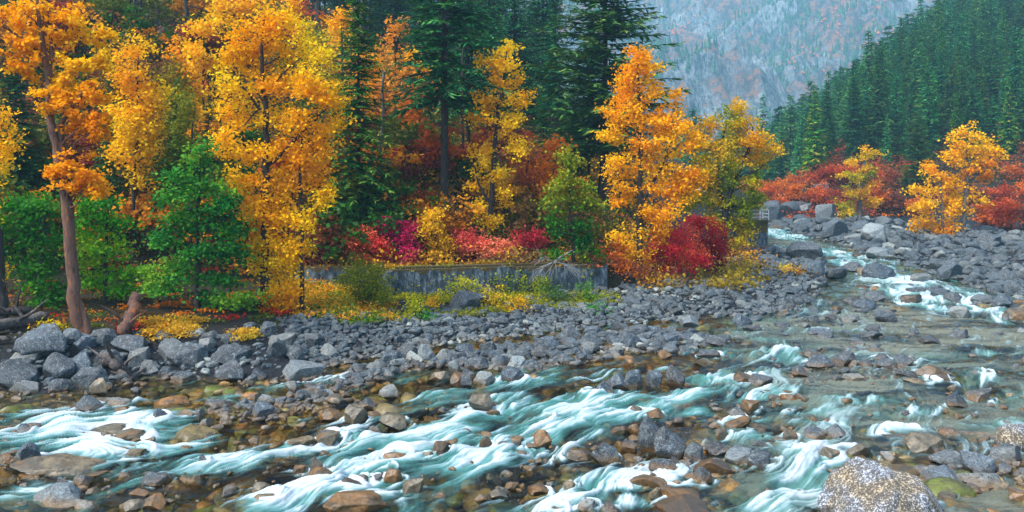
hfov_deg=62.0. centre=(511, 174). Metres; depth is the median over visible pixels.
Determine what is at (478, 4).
fir tree
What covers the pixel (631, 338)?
boulder
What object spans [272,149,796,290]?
terrace undergrowth
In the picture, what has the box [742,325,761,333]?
boulder
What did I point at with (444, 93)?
fir tree
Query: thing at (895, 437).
wet boulder
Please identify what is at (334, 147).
shrub
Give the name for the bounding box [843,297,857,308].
boulder
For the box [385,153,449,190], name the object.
shrub
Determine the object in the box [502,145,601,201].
shrub
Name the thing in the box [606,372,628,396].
boulder
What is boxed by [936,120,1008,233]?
cottonwood
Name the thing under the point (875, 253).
boulder
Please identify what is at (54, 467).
wet boulder
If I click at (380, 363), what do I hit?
boulder
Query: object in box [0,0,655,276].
hillside undergrowth
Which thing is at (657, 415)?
wet boulder
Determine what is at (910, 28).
fir tree
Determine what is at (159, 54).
shrub
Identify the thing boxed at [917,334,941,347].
boulder
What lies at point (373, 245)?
shrub
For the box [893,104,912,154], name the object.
fir tree
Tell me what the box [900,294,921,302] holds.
wet boulder
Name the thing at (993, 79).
fir tree
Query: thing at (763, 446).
boulder
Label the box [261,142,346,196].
shrub
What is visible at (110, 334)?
boulder
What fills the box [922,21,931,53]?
fir tree
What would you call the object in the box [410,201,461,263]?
shrub
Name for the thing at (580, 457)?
wet boulder
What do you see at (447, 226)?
shrub
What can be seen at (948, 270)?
boulder
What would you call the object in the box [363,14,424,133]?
broadleaf tree
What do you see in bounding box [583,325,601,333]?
boulder
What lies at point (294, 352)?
boulder
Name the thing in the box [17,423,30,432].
boulder
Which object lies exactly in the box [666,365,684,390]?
boulder
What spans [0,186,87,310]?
maple
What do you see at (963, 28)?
fir tree
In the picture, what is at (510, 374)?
boulder
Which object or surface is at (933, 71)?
fir tree
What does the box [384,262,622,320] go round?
low shrubs
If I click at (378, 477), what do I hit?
boulder
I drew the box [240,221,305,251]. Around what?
shrub
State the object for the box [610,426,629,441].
wet boulder
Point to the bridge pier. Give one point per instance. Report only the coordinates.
(762, 241)
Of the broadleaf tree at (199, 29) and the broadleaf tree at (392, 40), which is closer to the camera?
the broadleaf tree at (199, 29)
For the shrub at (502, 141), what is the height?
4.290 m
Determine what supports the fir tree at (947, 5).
on the ground at (684, 362)
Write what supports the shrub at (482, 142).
on the ground at (684, 362)
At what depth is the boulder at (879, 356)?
31.93 m
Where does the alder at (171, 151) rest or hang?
on the ground at (684, 362)
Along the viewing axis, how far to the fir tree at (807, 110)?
166.71 m
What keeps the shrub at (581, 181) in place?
on the ground at (684, 362)
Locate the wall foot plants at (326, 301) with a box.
[256,273,404,324]
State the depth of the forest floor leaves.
36.04 m
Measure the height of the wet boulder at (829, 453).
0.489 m
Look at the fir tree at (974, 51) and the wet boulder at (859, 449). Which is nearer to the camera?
the wet boulder at (859, 449)
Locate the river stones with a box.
[0,201,1023,509]
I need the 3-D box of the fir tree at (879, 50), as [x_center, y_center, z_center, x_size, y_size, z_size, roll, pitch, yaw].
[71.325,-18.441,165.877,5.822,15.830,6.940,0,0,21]
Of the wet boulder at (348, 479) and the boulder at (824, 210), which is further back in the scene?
the boulder at (824, 210)
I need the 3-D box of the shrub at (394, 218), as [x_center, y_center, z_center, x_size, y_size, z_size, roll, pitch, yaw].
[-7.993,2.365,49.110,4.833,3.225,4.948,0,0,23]
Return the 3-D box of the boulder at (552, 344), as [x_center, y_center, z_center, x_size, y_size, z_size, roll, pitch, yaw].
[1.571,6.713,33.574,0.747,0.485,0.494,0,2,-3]
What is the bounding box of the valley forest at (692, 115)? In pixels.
[564,99,802,184]
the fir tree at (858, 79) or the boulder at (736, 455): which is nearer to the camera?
the boulder at (736, 455)
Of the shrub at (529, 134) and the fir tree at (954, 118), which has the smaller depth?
the shrub at (529, 134)
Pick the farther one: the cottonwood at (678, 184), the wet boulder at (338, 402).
the cottonwood at (678, 184)
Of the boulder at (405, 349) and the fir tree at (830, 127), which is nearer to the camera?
the boulder at (405, 349)
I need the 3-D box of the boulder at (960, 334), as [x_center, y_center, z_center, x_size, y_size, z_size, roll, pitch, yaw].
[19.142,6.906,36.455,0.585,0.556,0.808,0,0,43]
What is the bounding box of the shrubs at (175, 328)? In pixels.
[134,313,263,341]
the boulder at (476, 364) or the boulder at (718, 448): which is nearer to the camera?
the boulder at (718, 448)
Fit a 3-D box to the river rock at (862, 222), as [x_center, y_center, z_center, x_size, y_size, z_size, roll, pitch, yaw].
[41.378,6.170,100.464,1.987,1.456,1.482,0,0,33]
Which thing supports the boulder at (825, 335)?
in the water
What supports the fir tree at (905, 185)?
on the ground at (684, 362)
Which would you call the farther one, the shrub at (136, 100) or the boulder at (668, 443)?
the shrub at (136, 100)
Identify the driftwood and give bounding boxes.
[88,335,154,379]
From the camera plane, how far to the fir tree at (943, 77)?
165.76 m
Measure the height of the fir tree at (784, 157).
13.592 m
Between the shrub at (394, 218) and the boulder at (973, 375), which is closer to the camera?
the boulder at (973, 375)
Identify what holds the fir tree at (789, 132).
on the ground at (684, 362)
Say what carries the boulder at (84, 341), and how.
on the ground at (684, 362)
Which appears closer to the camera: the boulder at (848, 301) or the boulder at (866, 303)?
the boulder at (866, 303)
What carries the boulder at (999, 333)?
on the ground at (684, 362)
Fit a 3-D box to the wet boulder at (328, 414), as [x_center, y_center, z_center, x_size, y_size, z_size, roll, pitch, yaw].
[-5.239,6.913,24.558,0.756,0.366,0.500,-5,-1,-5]
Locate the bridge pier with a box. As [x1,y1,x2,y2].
[709,209,769,248]
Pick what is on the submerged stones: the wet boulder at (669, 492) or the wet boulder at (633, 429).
the wet boulder at (669, 492)
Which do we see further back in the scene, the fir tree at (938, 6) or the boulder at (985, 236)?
the fir tree at (938, 6)
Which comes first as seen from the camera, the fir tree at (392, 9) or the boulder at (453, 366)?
the boulder at (453, 366)
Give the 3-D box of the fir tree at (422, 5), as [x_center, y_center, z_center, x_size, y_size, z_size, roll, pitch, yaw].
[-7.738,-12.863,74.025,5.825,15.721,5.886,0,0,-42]
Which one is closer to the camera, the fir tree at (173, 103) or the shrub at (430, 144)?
the fir tree at (173, 103)
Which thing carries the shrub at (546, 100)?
on the ground at (684, 362)
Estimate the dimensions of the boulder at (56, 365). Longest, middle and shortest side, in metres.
1.008 x 1.001 x 0.767 m
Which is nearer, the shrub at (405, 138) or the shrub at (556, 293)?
the shrub at (556, 293)
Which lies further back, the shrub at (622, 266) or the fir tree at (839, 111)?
the fir tree at (839, 111)
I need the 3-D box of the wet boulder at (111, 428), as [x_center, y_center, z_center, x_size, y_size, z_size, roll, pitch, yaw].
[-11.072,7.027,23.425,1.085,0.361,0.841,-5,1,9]
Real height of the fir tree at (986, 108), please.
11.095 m
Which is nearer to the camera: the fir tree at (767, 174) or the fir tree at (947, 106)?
the fir tree at (947, 106)
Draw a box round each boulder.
[0,359,39,388]
[0,452,13,464]
[8,380,39,393]
[10,352,41,361]
[10,453,109,480]
[13,323,66,355]
[14,441,40,462]
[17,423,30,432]
[17,473,44,482]
[33,482,81,509]
[43,352,75,378]
[48,378,70,393]
[57,477,68,482]
[63,328,81,343]
[70,367,109,388]
[71,333,96,348]
[72,351,93,372]
[73,475,91,492]
[74,499,100,511]
[75,396,103,412]
[85,487,99,500]
[89,377,107,396]
[90,328,117,345]
[90,423,127,434]
[94,349,120,364]
[96,397,111,405]
[107,397,135,409]
[110,334,145,352]
[114,406,129,414]
[114,428,145,440]
[119,499,144,511]
[120,448,149,463]
[127,346,151,366]
[129,488,148,499]
[131,387,141,395]
[138,472,172,491]
[139,359,158,373]
[143,492,165,511]
[153,408,168,425]
[155,330,174,341]
[158,338,181,357]
[158,366,172,375]
[166,342,207,368]
[170,371,197,385]
[176,409,193,424]
[193,408,204,421]
[198,454,205,460]
[199,332,218,340]
[199,337,215,352]
[199,417,213,426]
[204,399,235,407]
[210,344,253,363]
[214,360,243,381]
[220,415,230,420]
[236,398,248,408]
[242,410,251,418]
[246,393,261,401]
[248,493,274,507]
[251,368,266,380]
[251,482,269,492]
[252,401,274,417]
[257,394,270,400]
[259,321,276,336]
[267,338,285,356]
[268,333,295,348]
[275,396,286,402]
[276,399,285,407]
[282,359,325,380]
[285,381,300,392]
[286,344,304,359]
[287,435,316,445]
[289,409,297,415]
[293,465,306,476]
[294,389,310,398]
[304,333,322,346]
[306,467,332,475]
[310,456,322,468]
[313,384,324,390]
[315,431,340,445]
[318,408,343,420]
[320,343,337,354]
[323,490,389,511]
[325,388,333,395]
[326,396,345,407]
[338,477,360,490]
[343,372,352,378]
[344,403,367,424]
[351,372,367,379]
[357,474,368,488]
[358,397,374,411]
[370,473,382,488]
[373,359,386,367]
[378,384,397,401]
[379,412,406,432]
[381,350,402,364]
[383,452,405,458]
[384,469,403,494]
[399,343,417,358]
[401,477,423,503]
[417,344,434,360]
[422,452,433,462]
[431,371,449,384]
[432,441,449,461]
[432,492,444,503]
[435,349,453,360]
[448,360,460,374]
[449,290,488,308]
[450,371,465,390]
[454,343,473,351]
[460,373,471,388]
[463,368,474,384]
[464,356,488,372]
[468,393,492,410]
[473,371,495,386]
[479,340,496,350]
[479,436,491,447]
[487,487,507,502]
[501,366,523,385]
[507,356,525,367]
[527,482,547,495]
[531,346,545,357]
[533,429,551,449]
[542,338,559,349]
[561,325,580,337]
[563,480,576,490]
[566,453,589,465]
[568,449,591,461]
[577,497,596,511]
[581,340,595,348]
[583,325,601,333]
[590,442,618,469]
[596,381,613,394]
[598,331,613,339]
[599,502,617,511]
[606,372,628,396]
[608,322,627,330]
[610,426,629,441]
[620,439,636,454]
[622,333,640,347]
[624,369,642,393]
[628,324,649,334]
[628,424,639,435]
[630,405,642,410]
[630,474,666,490]
[638,415,658,461]
[644,408,665,425]
[645,370,662,394]
[648,326,661,331]
[648,459,676,470]
[648,487,660,500]
[649,339,663,348]
[652,493,710,511]
[654,426,686,459]
[658,350,671,360]
[660,333,678,341]
[660,483,670,489]
[661,487,699,498]
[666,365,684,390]
[670,456,678,463]
[671,480,679,487]
[679,314,698,329]
[684,442,702,461]
[692,459,732,476]
[693,358,713,368]
[694,466,711,484]
[696,349,720,359]
[701,438,708,451]
[705,338,722,347]
[706,441,728,456]
[708,422,718,430]
[715,427,727,444]
[724,415,751,431]
[724,445,751,464]
[730,408,745,415]
[732,314,752,331]
[733,372,750,385]
[740,399,759,414]
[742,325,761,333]
[747,373,772,388]
[747,449,770,472]
[749,441,768,452]
[754,254,780,262]
[760,200,783,222]
[774,322,791,331]
[780,394,796,403]
[781,201,799,214]
[782,429,797,441]
[785,241,822,259]
[792,214,805,221]
[792,365,808,377]
[800,259,824,277]
[804,328,833,334]
[804,426,827,439]
[805,354,834,367]
[807,314,819,325]
[813,182,829,194]
[815,203,835,217]
[815,332,833,341]
[817,456,943,511]
[820,446,839,458]
[821,217,848,237]
[824,313,837,322]
[825,266,846,279]
[825,423,850,442]
[829,351,856,368]
[840,314,860,323]
[842,373,863,380]
[843,261,862,272]
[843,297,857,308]
[845,443,870,456]
[852,299,876,309]
[857,267,862,276]
[858,359,872,367]
[860,222,885,242]
[861,263,895,283]
[862,331,882,339]
[864,291,885,302]
[864,323,880,331]
[864,348,883,355]
[865,247,889,260]
[873,353,888,362]
[875,310,897,326]
[876,358,896,373]
[882,433,906,442]
[893,353,913,366]
[895,371,917,377]
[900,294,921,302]
[901,378,927,387]
[903,432,942,453]
[905,287,925,291]
[908,328,918,338]
[908,355,916,368]
[910,273,933,287]
[915,365,946,375]
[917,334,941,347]
[919,464,959,480]
[927,373,951,387]
[928,449,961,464]
[930,287,949,295]
[935,260,961,281]
[937,491,957,500]
[943,292,961,305]
[946,393,968,410]
[948,306,970,321]
[951,329,968,338]
[954,431,994,440]
[955,473,1002,488]
[959,449,995,472]
[966,387,991,406]
[967,230,980,237]
[967,370,979,380]
[970,294,993,305]
[977,231,1000,243]
[989,483,1010,491]
[990,445,1021,462]
[991,294,1013,306]
[991,331,1003,339]
[994,424,1023,451]
[1002,307,1023,321]
[1009,492,1023,503]
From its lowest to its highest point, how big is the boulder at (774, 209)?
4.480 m
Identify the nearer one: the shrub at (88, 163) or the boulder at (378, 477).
the boulder at (378, 477)
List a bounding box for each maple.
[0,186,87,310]
[57,192,154,303]
[134,131,274,311]
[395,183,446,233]
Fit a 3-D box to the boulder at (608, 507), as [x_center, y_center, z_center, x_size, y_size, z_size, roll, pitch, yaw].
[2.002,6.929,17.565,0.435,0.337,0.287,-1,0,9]
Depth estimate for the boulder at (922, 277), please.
54.63 m
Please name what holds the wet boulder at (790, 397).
in the water
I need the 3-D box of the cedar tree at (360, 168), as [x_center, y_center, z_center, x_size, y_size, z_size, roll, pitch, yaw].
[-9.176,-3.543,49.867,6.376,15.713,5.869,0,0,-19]
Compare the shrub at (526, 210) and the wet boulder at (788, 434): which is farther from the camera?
the shrub at (526, 210)
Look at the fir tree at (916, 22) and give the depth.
199.56 m
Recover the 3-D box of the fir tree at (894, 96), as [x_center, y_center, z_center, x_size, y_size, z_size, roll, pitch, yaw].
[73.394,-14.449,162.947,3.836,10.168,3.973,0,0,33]
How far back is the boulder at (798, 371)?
29.59 m
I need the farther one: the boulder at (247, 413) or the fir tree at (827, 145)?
the fir tree at (827, 145)
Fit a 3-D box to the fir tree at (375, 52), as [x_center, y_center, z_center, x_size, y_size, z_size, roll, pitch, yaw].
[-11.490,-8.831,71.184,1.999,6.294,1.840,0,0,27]
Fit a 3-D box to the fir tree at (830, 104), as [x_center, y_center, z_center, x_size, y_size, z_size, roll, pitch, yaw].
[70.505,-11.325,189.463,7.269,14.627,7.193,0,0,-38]
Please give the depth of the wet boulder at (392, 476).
19.22 m
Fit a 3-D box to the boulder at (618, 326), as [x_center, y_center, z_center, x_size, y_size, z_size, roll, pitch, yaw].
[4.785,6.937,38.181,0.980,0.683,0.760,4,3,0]
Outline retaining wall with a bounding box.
[296,261,606,295]
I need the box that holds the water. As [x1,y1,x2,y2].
[0,225,1023,511]
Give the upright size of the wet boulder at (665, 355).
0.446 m
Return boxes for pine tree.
[518,0,693,207]
[555,32,623,180]
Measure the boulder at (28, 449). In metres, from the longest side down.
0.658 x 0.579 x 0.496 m
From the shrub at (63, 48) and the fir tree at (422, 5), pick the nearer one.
the shrub at (63, 48)
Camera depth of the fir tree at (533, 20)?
110.35 m
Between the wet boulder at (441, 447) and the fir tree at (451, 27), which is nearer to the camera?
the wet boulder at (441, 447)
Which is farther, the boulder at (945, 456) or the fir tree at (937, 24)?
the fir tree at (937, 24)
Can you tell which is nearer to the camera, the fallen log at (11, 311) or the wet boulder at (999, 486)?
the wet boulder at (999, 486)
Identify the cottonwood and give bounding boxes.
[0,0,121,334]
[0,99,36,318]
[86,29,180,258]
[203,0,362,312]
[458,38,537,238]
[586,41,711,279]
[675,96,788,252]
[830,144,888,222]
[900,159,968,234]
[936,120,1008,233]
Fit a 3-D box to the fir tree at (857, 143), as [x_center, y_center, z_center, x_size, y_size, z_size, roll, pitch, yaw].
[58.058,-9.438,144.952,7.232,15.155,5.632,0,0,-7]
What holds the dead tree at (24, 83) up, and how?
on the ground at (684, 362)
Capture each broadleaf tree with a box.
[91,44,136,133]
[143,49,205,139]
[156,28,208,84]
[175,8,229,136]
[202,0,265,49]
[280,0,349,55]
[295,16,360,141]
[322,4,360,124]
[352,45,428,113]
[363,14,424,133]
[396,70,440,137]
[505,137,545,203]
[522,133,578,206]
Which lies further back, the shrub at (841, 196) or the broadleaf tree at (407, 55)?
the shrub at (841, 196)
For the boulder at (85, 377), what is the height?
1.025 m
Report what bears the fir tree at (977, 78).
on the ground at (684, 362)
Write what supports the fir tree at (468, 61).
on the ground at (684, 362)
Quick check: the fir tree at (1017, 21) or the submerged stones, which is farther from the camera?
the fir tree at (1017, 21)
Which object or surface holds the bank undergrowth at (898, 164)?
on the ground at (684, 362)
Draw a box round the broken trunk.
[99,292,145,335]
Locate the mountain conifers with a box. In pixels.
[487,0,922,124]
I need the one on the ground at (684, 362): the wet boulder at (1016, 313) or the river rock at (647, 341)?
the river rock at (647, 341)
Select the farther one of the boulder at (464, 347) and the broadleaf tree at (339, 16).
the broadleaf tree at (339, 16)
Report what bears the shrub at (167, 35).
on the ground at (684, 362)
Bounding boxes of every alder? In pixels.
[140,81,237,271]
[530,144,610,277]
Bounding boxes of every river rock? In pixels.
[541,335,556,340]
[576,353,587,360]
[591,342,599,351]
[640,338,650,343]
[800,203,811,210]
[855,220,867,225]
[880,451,895,462]
[904,230,917,238]
[913,465,928,470]
[932,446,941,452]
[938,426,961,441]
[967,483,982,494]
[996,461,1011,474]
[997,443,1010,446]
[1007,486,1023,491]
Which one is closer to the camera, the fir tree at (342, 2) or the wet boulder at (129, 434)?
the wet boulder at (129, 434)
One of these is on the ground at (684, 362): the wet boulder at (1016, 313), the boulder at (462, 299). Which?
the boulder at (462, 299)
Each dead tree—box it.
[21,2,30,102]
[129,0,148,24]
[133,0,138,25]
[183,0,202,36]
[305,5,320,29]
[366,71,399,177]
[448,35,477,149]
[598,72,602,194]
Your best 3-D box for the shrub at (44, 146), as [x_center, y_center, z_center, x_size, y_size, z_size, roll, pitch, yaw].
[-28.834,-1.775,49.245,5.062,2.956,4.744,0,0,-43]
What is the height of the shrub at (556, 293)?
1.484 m
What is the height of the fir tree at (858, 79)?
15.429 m
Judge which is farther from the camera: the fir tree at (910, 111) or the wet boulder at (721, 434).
the fir tree at (910, 111)
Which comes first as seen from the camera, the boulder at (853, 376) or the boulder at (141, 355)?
the boulder at (853, 376)
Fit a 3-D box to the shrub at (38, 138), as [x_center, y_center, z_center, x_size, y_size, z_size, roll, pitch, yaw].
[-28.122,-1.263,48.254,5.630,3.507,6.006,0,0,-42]
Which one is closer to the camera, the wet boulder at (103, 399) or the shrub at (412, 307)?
the wet boulder at (103, 399)
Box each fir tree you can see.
[0,41,57,196]
[91,77,128,209]
[155,77,194,236]
[187,91,233,239]
[312,0,340,14]
[316,0,320,34]
[321,0,380,27]
[340,0,400,44]
[354,0,392,43]
[366,0,423,53]
[369,32,382,96]
[372,0,411,36]
[375,0,524,202]
[388,0,419,34]
[393,0,421,42]
[394,0,449,106]
[407,0,450,36]
[415,1,461,50]
[423,0,514,143]
[441,3,460,48]
[451,0,504,84]
[470,0,518,107]
[470,0,524,115]
[485,0,549,111]
[496,1,527,50]
[506,0,521,73]
[510,0,532,86]
[516,0,570,123]
[516,1,562,120]
[527,0,578,137]
[528,97,553,150]
[533,0,575,119]
[556,78,593,181]
[611,127,644,174]
[751,95,773,178]
[757,132,775,180]
[759,130,777,185]
[764,120,783,179]
[771,95,804,178]
[773,123,789,179]
[775,110,786,144]
[779,115,795,173]
[786,81,822,173]
[786,113,806,178]
[788,134,800,176]
[797,120,811,174]
[798,127,813,176]
[800,85,832,176]
[812,81,838,163]
[816,102,825,147]
[818,70,835,105]
[818,106,839,154]
[820,90,834,129]
[822,100,838,153]
[822,119,834,161]
[829,73,839,115]
[830,80,843,140]
[831,68,843,98]
[832,89,845,142]
[833,79,858,147]
[835,90,851,147]
[837,74,869,160]
[839,74,848,119]
[841,68,850,134]
[843,62,866,143]
[847,64,864,119]
[850,64,865,106]
[853,68,904,161]
[855,30,886,123]
[857,78,872,141]
[864,74,893,148]
[867,40,893,107]
[867,68,889,134]
[870,39,890,110]
[870,45,884,90]
[878,115,895,168]
[884,31,903,98]
[884,45,899,82]
[886,67,909,136]
[887,75,904,120]
[893,21,909,54]
[893,89,923,163]
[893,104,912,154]
[897,42,908,68]
[897,115,940,194]
[899,34,927,98]
[899,169,914,202]
[900,31,920,88]
[904,42,932,102]
[905,60,925,112]
[906,18,920,61]
[907,12,915,35]
[909,23,926,73]
[910,0,931,47]
[911,23,931,70]
[913,49,932,124]
[914,62,948,149]
[918,42,927,86]
[921,5,933,59]
[921,87,943,158]
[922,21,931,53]
[926,0,950,46]
[926,34,944,95]
[927,0,951,46]
[927,70,944,132]
[928,15,947,69]
[930,76,945,139]
[932,49,951,116]
[933,2,948,52]
[934,30,945,75]
[934,60,968,146]
[941,0,954,45]
[941,93,966,161]
[943,44,969,117]
[944,6,957,54]
[945,65,969,124]
[946,68,971,134]
[947,14,971,76]
[948,11,973,72]
[955,75,990,144]
[959,69,989,154]
[962,57,995,128]
[964,138,983,174]
[966,5,982,52]
[966,23,991,85]
[967,0,985,40]
[967,34,984,92]
[968,0,995,35]
[974,0,997,45]
[975,46,1003,119]
[975,92,986,134]
[978,69,992,125]
[982,0,1002,46]
[982,54,1001,115]
[983,95,1002,145]
[992,79,1010,138]
[994,25,1023,123]
[994,84,1011,127]
[995,0,1020,39]
[995,7,1010,63]
[995,14,1005,56]
[997,76,1022,153]
[998,52,1013,110]
[1000,30,1013,83]
[1005,36,1021,78]
[1005,55,1023,136]
[1009,0,1023,51]
[1010,70,1023,139]
[1012,47,1023,103]
[1013,4,1023,40]
[1019,26,1023,67]
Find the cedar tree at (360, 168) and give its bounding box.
[305,0,406,244]
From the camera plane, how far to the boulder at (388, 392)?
26.67 m
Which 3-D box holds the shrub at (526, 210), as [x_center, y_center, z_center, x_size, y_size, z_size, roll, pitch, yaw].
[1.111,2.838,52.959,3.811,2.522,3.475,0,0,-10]
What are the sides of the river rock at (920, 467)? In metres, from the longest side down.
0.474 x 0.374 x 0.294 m
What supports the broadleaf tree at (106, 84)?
on the ground at (684, 362)
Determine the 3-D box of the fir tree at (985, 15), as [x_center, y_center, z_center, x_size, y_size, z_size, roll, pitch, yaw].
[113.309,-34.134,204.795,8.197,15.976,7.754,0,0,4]
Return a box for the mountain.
[309,0,944,141]
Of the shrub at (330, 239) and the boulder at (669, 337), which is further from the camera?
the shrub at (330, 239)
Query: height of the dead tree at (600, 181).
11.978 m
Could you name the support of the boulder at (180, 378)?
on the ground at (684, 362)
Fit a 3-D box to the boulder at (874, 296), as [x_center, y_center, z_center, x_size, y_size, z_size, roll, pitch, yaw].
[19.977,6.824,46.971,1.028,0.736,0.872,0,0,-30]
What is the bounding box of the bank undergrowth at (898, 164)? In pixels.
[757,124,1023,218]
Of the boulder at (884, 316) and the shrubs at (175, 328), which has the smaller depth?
the shrubs at (175, 328)
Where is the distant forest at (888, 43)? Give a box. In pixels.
[752,0,1019,165]
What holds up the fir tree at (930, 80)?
on the ground at (684, 362)
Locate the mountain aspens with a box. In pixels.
[592,0,917,73]
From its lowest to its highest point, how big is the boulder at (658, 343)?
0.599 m
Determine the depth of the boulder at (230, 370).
28.64 m
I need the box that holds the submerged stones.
[0,225,1023,511]
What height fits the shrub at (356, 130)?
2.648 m
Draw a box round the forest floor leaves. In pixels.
[7,253,291,330]
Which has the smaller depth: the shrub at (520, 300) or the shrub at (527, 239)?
the shrub at (520, 300)
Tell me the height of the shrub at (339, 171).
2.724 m
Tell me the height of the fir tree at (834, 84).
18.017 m
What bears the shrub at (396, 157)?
on the ground at (684, 362)
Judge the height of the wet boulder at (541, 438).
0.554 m
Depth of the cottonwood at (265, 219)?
37.17 m
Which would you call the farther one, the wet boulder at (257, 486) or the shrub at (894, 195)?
the shrub at (894, 195)
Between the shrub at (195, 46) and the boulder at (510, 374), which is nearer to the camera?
the boulder at (510, 374)
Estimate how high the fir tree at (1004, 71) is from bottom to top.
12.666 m
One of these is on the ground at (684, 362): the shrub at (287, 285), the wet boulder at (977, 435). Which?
the shrub at (287, 285)
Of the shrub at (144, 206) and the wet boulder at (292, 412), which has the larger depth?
the shrub at (144, 206)
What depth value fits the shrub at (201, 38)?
60.13 m
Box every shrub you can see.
[0,0,83,44]
[0,13,56,47]
[0,29,42,89]
[0,32,60,70]
[0,122,50,172]
[0,133,76,189]
[0,174,101,250]
[0,176,124,258]
[0,185,33,216]
[1,1,87,35]
[1,185,109,248]
[3,120,51,151]
[21,1,106,45]
[27,130,120,182]
[27,316,67,331]
[31,108,133,157]
[34,33,96,63]
[34,136,100,171]
[55,0,88,25]
[64,127,118,160]
[66,71,130,103]
[69,67,131,99]
[83,3,155,43]
[84,0,158,27]
[98,191,212,250]
[101,210,152,247]
[104,53,188,94]
[104,123,238,183]
[109,117,164,160]
[112,190,212,246]
[116,169,184,216]
[117,87,163,111]
[128,27,186,60]
[131,58,164,80]
[138,119,241,171]
[139,116,235,171]
[148,23,199,64]
[153,21,232,59]
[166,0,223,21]
[168,70,228,105]
[175,35,217,59]
[189,28,238,55]
[192,176,297,234]
[196,119,276,159]
[200,42,259,74]
[200,203,279,246]
[216,149,334,215]
[217,154,262,177]
[218,81,260,109]
[228,0,275,22]
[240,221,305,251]
[246,136,345,190]
[252,265,316,313]
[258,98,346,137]
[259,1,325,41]
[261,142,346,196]
[270,124,355,173]
[278,85,332,116]
[294,34,329,57]
[298,208,361,265]
[302,188,407,260]
[306,147,409,217]
[320,160,379,193]
[322,59,352,79]
[331,115,379,146]
[332,250,399,308]
[338,139,424,186]
[342,69,388,97]
[342,224,399,263]
[343,61,398,84]
[343,191,421,243]
[364,179,445,227]
[370,110,453,165]
[372,120,440,158]
[372,216,424,264]
[373,175,461,231]
[374,107,425,132]
[377,138,423,169]
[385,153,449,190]
[398,294,429,315]
[399,143,454,176]
[399,192,474,222]
[403,191,485,236]
[404,121,494,174]
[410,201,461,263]
[412,309,437,320]
[419,290,444,308]
[423,208,492,250]
[437,151,501,182]
[437,272,490,298]
[440,225,495,261]
[451,134,533,177]
[459,174,525,209]
[466,121,550,164]
[469,215,505,235]
[471,233,521,261]
[478,283,512,308]
[487,262,541,294]
[498,291,535,313]
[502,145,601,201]
[504,200,553,234]
[506,224,552,258]
[507,194,585,244]
[521,129,540,145]
[526,274,553,294]
[530,157,572,171]
[531,279,570,303]
[532,91,561,109]
[545,114,564,120]
[548,147,591,179]
[550,120,580,135]
[555,208,622,245]
[562,175,595,203]
[569,278,604,300]
[582,295,614,313]
[594,239,637,279]
[643,220,720,279]
[678,211,735,271]
[740,176,759,192]
[755,177,785,201]
[769,176,806,203]
[772,262,806,274]
[779,172,804,186]
[788,264,818,275]
[797,180,833,205]
[805,165,844,186]
[819,186,856,209]
[830,163,859,184]
[859,163,885,183]
[865,176,900,211]
[875,164,904,189]
[886,189,914,215]
[898,168,928,185]
[899,196,928,218]
[960,182,991,204]
[971,201,996,225]
[983,180,1019,201]
[985,195,1023,229]
[997,163,1023,180]
[1011,179,1023,198]
[1012,203,1023,229]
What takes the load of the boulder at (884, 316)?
on the ground at (684, 362)
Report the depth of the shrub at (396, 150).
55.04 m
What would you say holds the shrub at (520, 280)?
on the ground at (684, 362)
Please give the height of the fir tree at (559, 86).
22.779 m
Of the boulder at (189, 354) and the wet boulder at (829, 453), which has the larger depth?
the boulder at (189, 354)
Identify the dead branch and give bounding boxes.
[527,249,587,283]
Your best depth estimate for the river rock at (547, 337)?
35.06 m
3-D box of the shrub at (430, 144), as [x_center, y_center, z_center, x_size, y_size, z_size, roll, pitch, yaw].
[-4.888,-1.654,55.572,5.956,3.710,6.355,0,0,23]
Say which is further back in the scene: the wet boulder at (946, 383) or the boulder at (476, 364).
the boulder at (476, 364)
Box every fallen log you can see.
[0,286,31,315]
[0,298,49,330]
[0,336,11,341]
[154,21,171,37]
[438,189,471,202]
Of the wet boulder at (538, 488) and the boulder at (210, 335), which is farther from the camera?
the boulder at (210, 335)
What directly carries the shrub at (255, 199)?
on the ground at (684, 362)
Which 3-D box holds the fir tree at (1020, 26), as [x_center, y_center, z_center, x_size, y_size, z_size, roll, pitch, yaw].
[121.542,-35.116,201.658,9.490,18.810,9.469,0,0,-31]
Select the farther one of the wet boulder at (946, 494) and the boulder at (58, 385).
the boulder at (58, 385)
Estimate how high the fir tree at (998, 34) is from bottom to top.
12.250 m
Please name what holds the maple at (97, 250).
on the ground at (684, 362)
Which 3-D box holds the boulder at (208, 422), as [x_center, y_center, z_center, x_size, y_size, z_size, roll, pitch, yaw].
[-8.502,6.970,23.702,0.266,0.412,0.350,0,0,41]
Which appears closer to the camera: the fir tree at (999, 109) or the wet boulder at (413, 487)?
the wet boulder at (413, 487)
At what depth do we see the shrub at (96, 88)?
54.63 m
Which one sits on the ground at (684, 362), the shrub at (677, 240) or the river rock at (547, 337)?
the shrub at (677, 240)
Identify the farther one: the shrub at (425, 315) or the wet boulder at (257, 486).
the shrub at (425, 315)
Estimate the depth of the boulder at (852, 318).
40.63 m
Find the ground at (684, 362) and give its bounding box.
[0,0,1023,511]
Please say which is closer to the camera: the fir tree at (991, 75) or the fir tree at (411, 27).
the fir tree at (411, 27)
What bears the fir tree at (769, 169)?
on the ground at (684, 362)
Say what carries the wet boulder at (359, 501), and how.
in the water
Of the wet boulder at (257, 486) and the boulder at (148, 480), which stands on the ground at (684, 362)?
the boulder at (148, 480)
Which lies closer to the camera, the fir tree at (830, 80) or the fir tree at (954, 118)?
the fir tree at (954, 118)
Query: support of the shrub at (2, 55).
on the ground at (684, 362)

